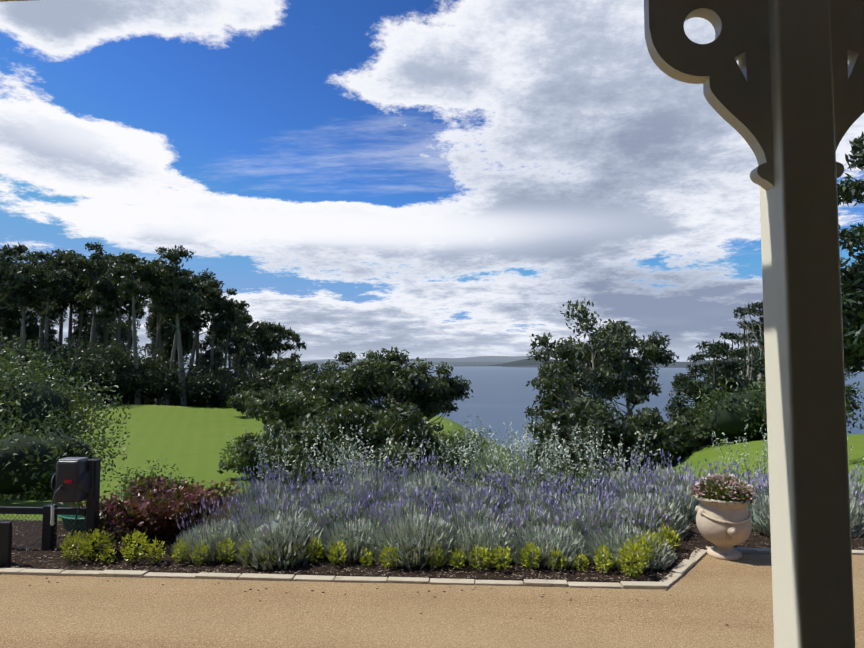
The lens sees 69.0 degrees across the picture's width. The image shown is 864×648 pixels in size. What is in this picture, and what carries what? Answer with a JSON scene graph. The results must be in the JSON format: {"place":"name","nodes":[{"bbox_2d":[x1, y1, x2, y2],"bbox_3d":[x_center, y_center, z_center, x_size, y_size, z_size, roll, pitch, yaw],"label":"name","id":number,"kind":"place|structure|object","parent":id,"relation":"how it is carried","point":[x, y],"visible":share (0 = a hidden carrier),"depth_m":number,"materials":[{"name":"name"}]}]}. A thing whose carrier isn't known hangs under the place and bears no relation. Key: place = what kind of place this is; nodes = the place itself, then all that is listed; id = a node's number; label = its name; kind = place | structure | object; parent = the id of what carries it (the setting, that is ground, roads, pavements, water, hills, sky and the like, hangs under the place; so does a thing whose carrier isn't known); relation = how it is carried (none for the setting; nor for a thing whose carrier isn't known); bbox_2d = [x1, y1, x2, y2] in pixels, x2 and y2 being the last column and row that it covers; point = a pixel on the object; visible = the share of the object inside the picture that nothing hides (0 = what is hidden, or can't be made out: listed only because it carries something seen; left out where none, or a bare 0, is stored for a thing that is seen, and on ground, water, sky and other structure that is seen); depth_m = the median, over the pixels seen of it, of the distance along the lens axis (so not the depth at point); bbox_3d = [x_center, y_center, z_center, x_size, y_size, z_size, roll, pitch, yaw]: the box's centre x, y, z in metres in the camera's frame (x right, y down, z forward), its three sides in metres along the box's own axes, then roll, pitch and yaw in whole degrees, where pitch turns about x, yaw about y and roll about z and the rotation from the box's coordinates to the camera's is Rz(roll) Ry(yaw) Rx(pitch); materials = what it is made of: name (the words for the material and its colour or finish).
{"place":"outdoors","nodes":[
{"label":"outdoors","id":0,"kind":"place"},
{"bbox_2d":[141,356,533,362],"bbox_3d":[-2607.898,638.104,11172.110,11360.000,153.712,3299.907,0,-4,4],"label":"distant hills","id":1,"kind":"structure","parent":0,"point":[492,359],"depth_m":10458.82,"materials":[{"name":"grey"}]},
{"bbox_2d":[0,0,855,647],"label":"verandah post and beams","id":2,"kind":"object","parent":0,"point":[812,572],"visible":1,"depth_m":1.22,"materials":[{"name":"beige wood"}]},
{"bbox_2d":[644,0,773,190],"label":"decorative bracket","id":3,"kind":"object","parent":2,"relation":"attached to","point":[737,98],"visible":1,"depth_m":1.29,"materials":[{"name":"wood"}]},
{"bbox_2d":[830,0,863,177],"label":"decorative bracket","id":4,"kind":"object","parent":2,"relation":"attached to","point":[847,29],"visible":0.54,"depth_m":1.27,"materials":[{"name":"wood"}]},
{"bbox_2d":[0,362,863,585],"bbox_3d":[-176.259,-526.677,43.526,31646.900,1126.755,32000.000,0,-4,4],"label":"ground","id":5,"kind":"structure","parent":0,"point":[188,441],"depth_m":42.80,"materials":[{"name":"green plant"}]},
{"bbox_2d":[0,335,130,500],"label":"shrub","id":6,"kind":"object","parent":5,"relation":"on","point":[10,377],"depth_m":15.19,"materials":[{"name":"green plant"}]},
{"bbox_2d":[0,429,145,498],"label":"shrub","id":7,"kind":"object","parent":5,"relation":"on","point":[7,486],"visible":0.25,"depth_m":9.07,"materials":[{"name":"green plant"}]},
{"bbox_2d":[0,400,194,505],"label":"green bush leaves","id":8,"kind":"object","parent":5,"relation":"on","point":[27,432],"visible":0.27,"depth_m":9.97,"materials":[{"name":"green plant"}]},
{"bbox_2d":[0,337,294,407],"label":"understorey","id":9,"kind":"object","parent":5,"relation":"on","point":[106,357],"visible":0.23,"depth_m":76.80,"materials":[{"name":"green plant"}]},
{"bbox_2d":[59,475,240,541],"bbox_3d":[-3.188,2.136,7.170,1.804,0.736,1.523,0,-4,4],"label":"red shrub","id":10,"kind":"object","parent":5,"relation":"on","point":[173,501],"depth_m":6.92,"materials":[{"name":"red plant"}]},
{"bbox_2d":[0,241,320,407],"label":"trees","id":11,"kind":"object","parent":5,"relation":"on","point":[193,286],"depth_m":86.54,"materials":[{"name":"green plant"}]},
{"bbox_2d":[217,346,484,482],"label":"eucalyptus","id":12,"kind":"object","parent":5,"relation":"on","point":[299,394],"depth_m":41.49,"materials":[{"name":"green plant"}]},
{"bbox_2d":[240,339,707,472],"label":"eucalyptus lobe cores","id":13,"kind":"object","parent":12,"relation":"attached to","point":[461,392],"visible":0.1,"depth_m":36.23,"materials":[{"name":"green plant"}]},
{"bbox_2d":[221,426,608,495],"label":"shrubs","id":14,"kind":"object","parent":5,"relation":"on","point":[261,437],"visible":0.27,"depth_m":32.98,"materials":[{"name":"green plant"}]},
{"bbox_2d":[0,358,847,500],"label":"bushes","id":15,"kind":"object","parent":5,"relation":"on","point":[727,422],"visible":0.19,"depth_m":28.17,"materials":[{"name":"green plant"}]},
{"bbox_2d":[0,553,863,647],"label":"gravel drive","id":16,"kind":"structure","parent":5,"relation":"on","point":[703,601],"depth_m":5.08,"materials":[{"name":"beige gravel"}]},
{"bbox_2d":[29,577,727,624],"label":"loose stones","id":17,"kind":"object","parent":16,"relation":"on","point":[417,592],"visible":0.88,"depth_m":5.56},
{"bbox_2d":[0,547,863,588],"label":"bed edging stones","id":18,"kind":"object","parent":16,"relation":"on","point":[680,571],"visible":0.85,"depth_m":5.86,"materials":[{"name":"grey stone"}]},
{"bbox_2d":[693,495,752,559],"bbox_3d":[3.068,2.119,6.617,0.576,0.622,0.606,0,-4,4],"label":"urn planter","id":19,"kind":"object","parent":16,"relation":"on","point":[724,527],"visible":0.85,"depth_m":6.43,"materials":[{"name":"stone"}]},
{"bbox_2d":[689,473,757,504],"bbox_3d":[3.068,1.709,6.642,0.673,0.279,0.670,0,-4,4],"label":"urn plant","id":20,"kind":"object","parent":19,"relation":"in","point":[710,495],"depth_m":6.51,"materials":[{"name":"pink plant"}]},
{"bbox_2d":[170,450,863,571],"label":"lavender","id":21,"kind":"object","parent":5,"relation":"on","point":[679,524],"depth_m":6.79,"materials":[{"name":"purple plant"}]},
{"bbox_2d":[219,376,863,488],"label":"shrubs","id":22,"kind":"object","parent":5,"relation":"on","point":[704,409],"visible":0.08,"depth_m":30.07,"materials":[{"name":"green plant"}]},
{"bbox_2d":[524,297,764,484],"bbox_3d":[13.932,5.980,45.197,16.462,14.581,33.334,0,-4,4],"label":"tree","id":23,"kind":"object","parent":5,"relation":"on","point":[601,418],"depth_m":36.42,"materials":[{"name":"green plant"}]},
{"bbox_2d":[662,131,863,443],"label":"tree","id":24,"kind":"object","parent":5,"relation":"on","point":[852,282],"depth_m":32.90,"materials":[{"name":"green plant"}]},
{"bbox_2d":[0,496,863,582],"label":"bed soil","id":25,"kind":"structure","parent":0,"point":[318,568],"depth_m":6.19,"materials":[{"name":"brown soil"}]},
{"bbox_2d":[0,521,12,564],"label":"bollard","id":26,"kind":"object","parent":25,"relation":"on","point":[5,541],"visible":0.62,"depth_m":6.23,"materials":[{"name":"grey paint"}]},
{"bbox_2d":[0,459,101,550],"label":"fence","id":27,"kind":"object","parent":25,"relation":"on","point":[49,530],"visible":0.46,"depth_m":6.65,"materials":[{"name":"grey paint"}]},
{"bbox_2d":[0,514,85,548],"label":"wire mesh","id":28,"kind":"object","parent":27,"relation":"attached to","point":[39,530],"visible":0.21,"depth_m":6.69,"materials":[{"name":"black metal"}]},
{"bbox_2d":[51,459,95,501],"bbox_3d":[-3.758,1.631,6.584,0.365,0.440,0.260,0,-4,4],"label":"electrical box","id":29,"kind":"object","parent":27,"relation":"attached to","point":[80,474],"visible":0.9,"depth_m":6.50,"materials":[{"name":"plastic"}]},
{"bbox_2d":[58,457,88,461],"bbox_3d":[-3.770,1.427,6.607,0.240,0.035,0.170,0,-4,4],"label":"lid","id":30,"kind":"object","parent":29,"relation":"on","point":[78,459],"visible":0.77,"depth_m":6.58,"materials":[{"name":"grey plastic"}]},
{"bbox_2d":[42,487,80,561],"bbox_3d":[-3.782,2.037,6.410,0.351,0.725,0.094,3,-4,-36],"label":"hose reel","id":31,"kind":"object","parent":25,"relation":"on","point":[57,490],"visible":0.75,"depth_m":6.44,"materials":[{"name":"grey"}]},
{"bbox_2d":[50,503,54,525],"bbox_3d":[-3.843,1.929,6.370,0.037,0.220,0.037,-2,-4,26],"label":"hose reel nozzle","id":32,"kind":"object","parent":31,"relation":"attached to","point":[52,522],"visible":1,"depth_m":6.36,"materials":[{"name":"grey plastic"}]},
{"bbox_2d":[59,510,117,530],"bbox_3d":[-4.042,2.366,7.461,0.729,0.240,0.540,0,-4,4],"label":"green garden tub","id":33,"kind":"object","parent":25,"relation":"on","point":[72,519],"visible":0.15,"depth_m":7.26,"materials":[{"name":"teal plastic"}]},
{"bbox_2d":[59,524,679,577],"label":"low border shrubs","id":34,"kind":"object","parent":25,"relation":"on","point":[636,547],"visible":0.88,"depth_m":6.17,"materials":[{"name":"green plant"}]},
{"bbox_2d":[179,418,863,552],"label":"flowers","id":35,"kind":"object","parent":25,"relation":"on","point":[642,527],"visible":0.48,"depth_m":7.58,"materials":[{"name":"green"}]},
{"bbox_2d":[187,470,863,567],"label":"plants","id":36,"kind":"object","parent":25,"relation":"on","point":[415,541],"visible":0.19,"depth_m":6.59,"materials":[{"name":"plant"}]},
{"bbox_2d":[227,414,863,493],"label":"flowering plants","id":37,"kind":"object","parent":25,"relation":"on","point":[513,456],"visible":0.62,"depth_m":8.79,"materials":[{"name":"plant"}]},
{"bbox_2d":[0,0,863,361],"label":"sky","id":38,"kind":"structure","parent":0,"point":[424,178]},
{"bbox_2d":[178,365,863,471],"bbox_3d":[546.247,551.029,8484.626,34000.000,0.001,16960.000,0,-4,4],"label":"water","id":39,"kind":"structure","parent":0,"point":[500,394],"depth_m":544.70,"materials":[{"name":"blue liquid"}]},
{"bbox_2d":[453,359,741,365],"bbox_3d":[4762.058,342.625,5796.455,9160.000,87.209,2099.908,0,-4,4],"label":"headland","id":40,"kind":"structure","parent":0,"point":[526,362],"depth_m":5755.32,"materials":[{"name":"grey"}]}
]}

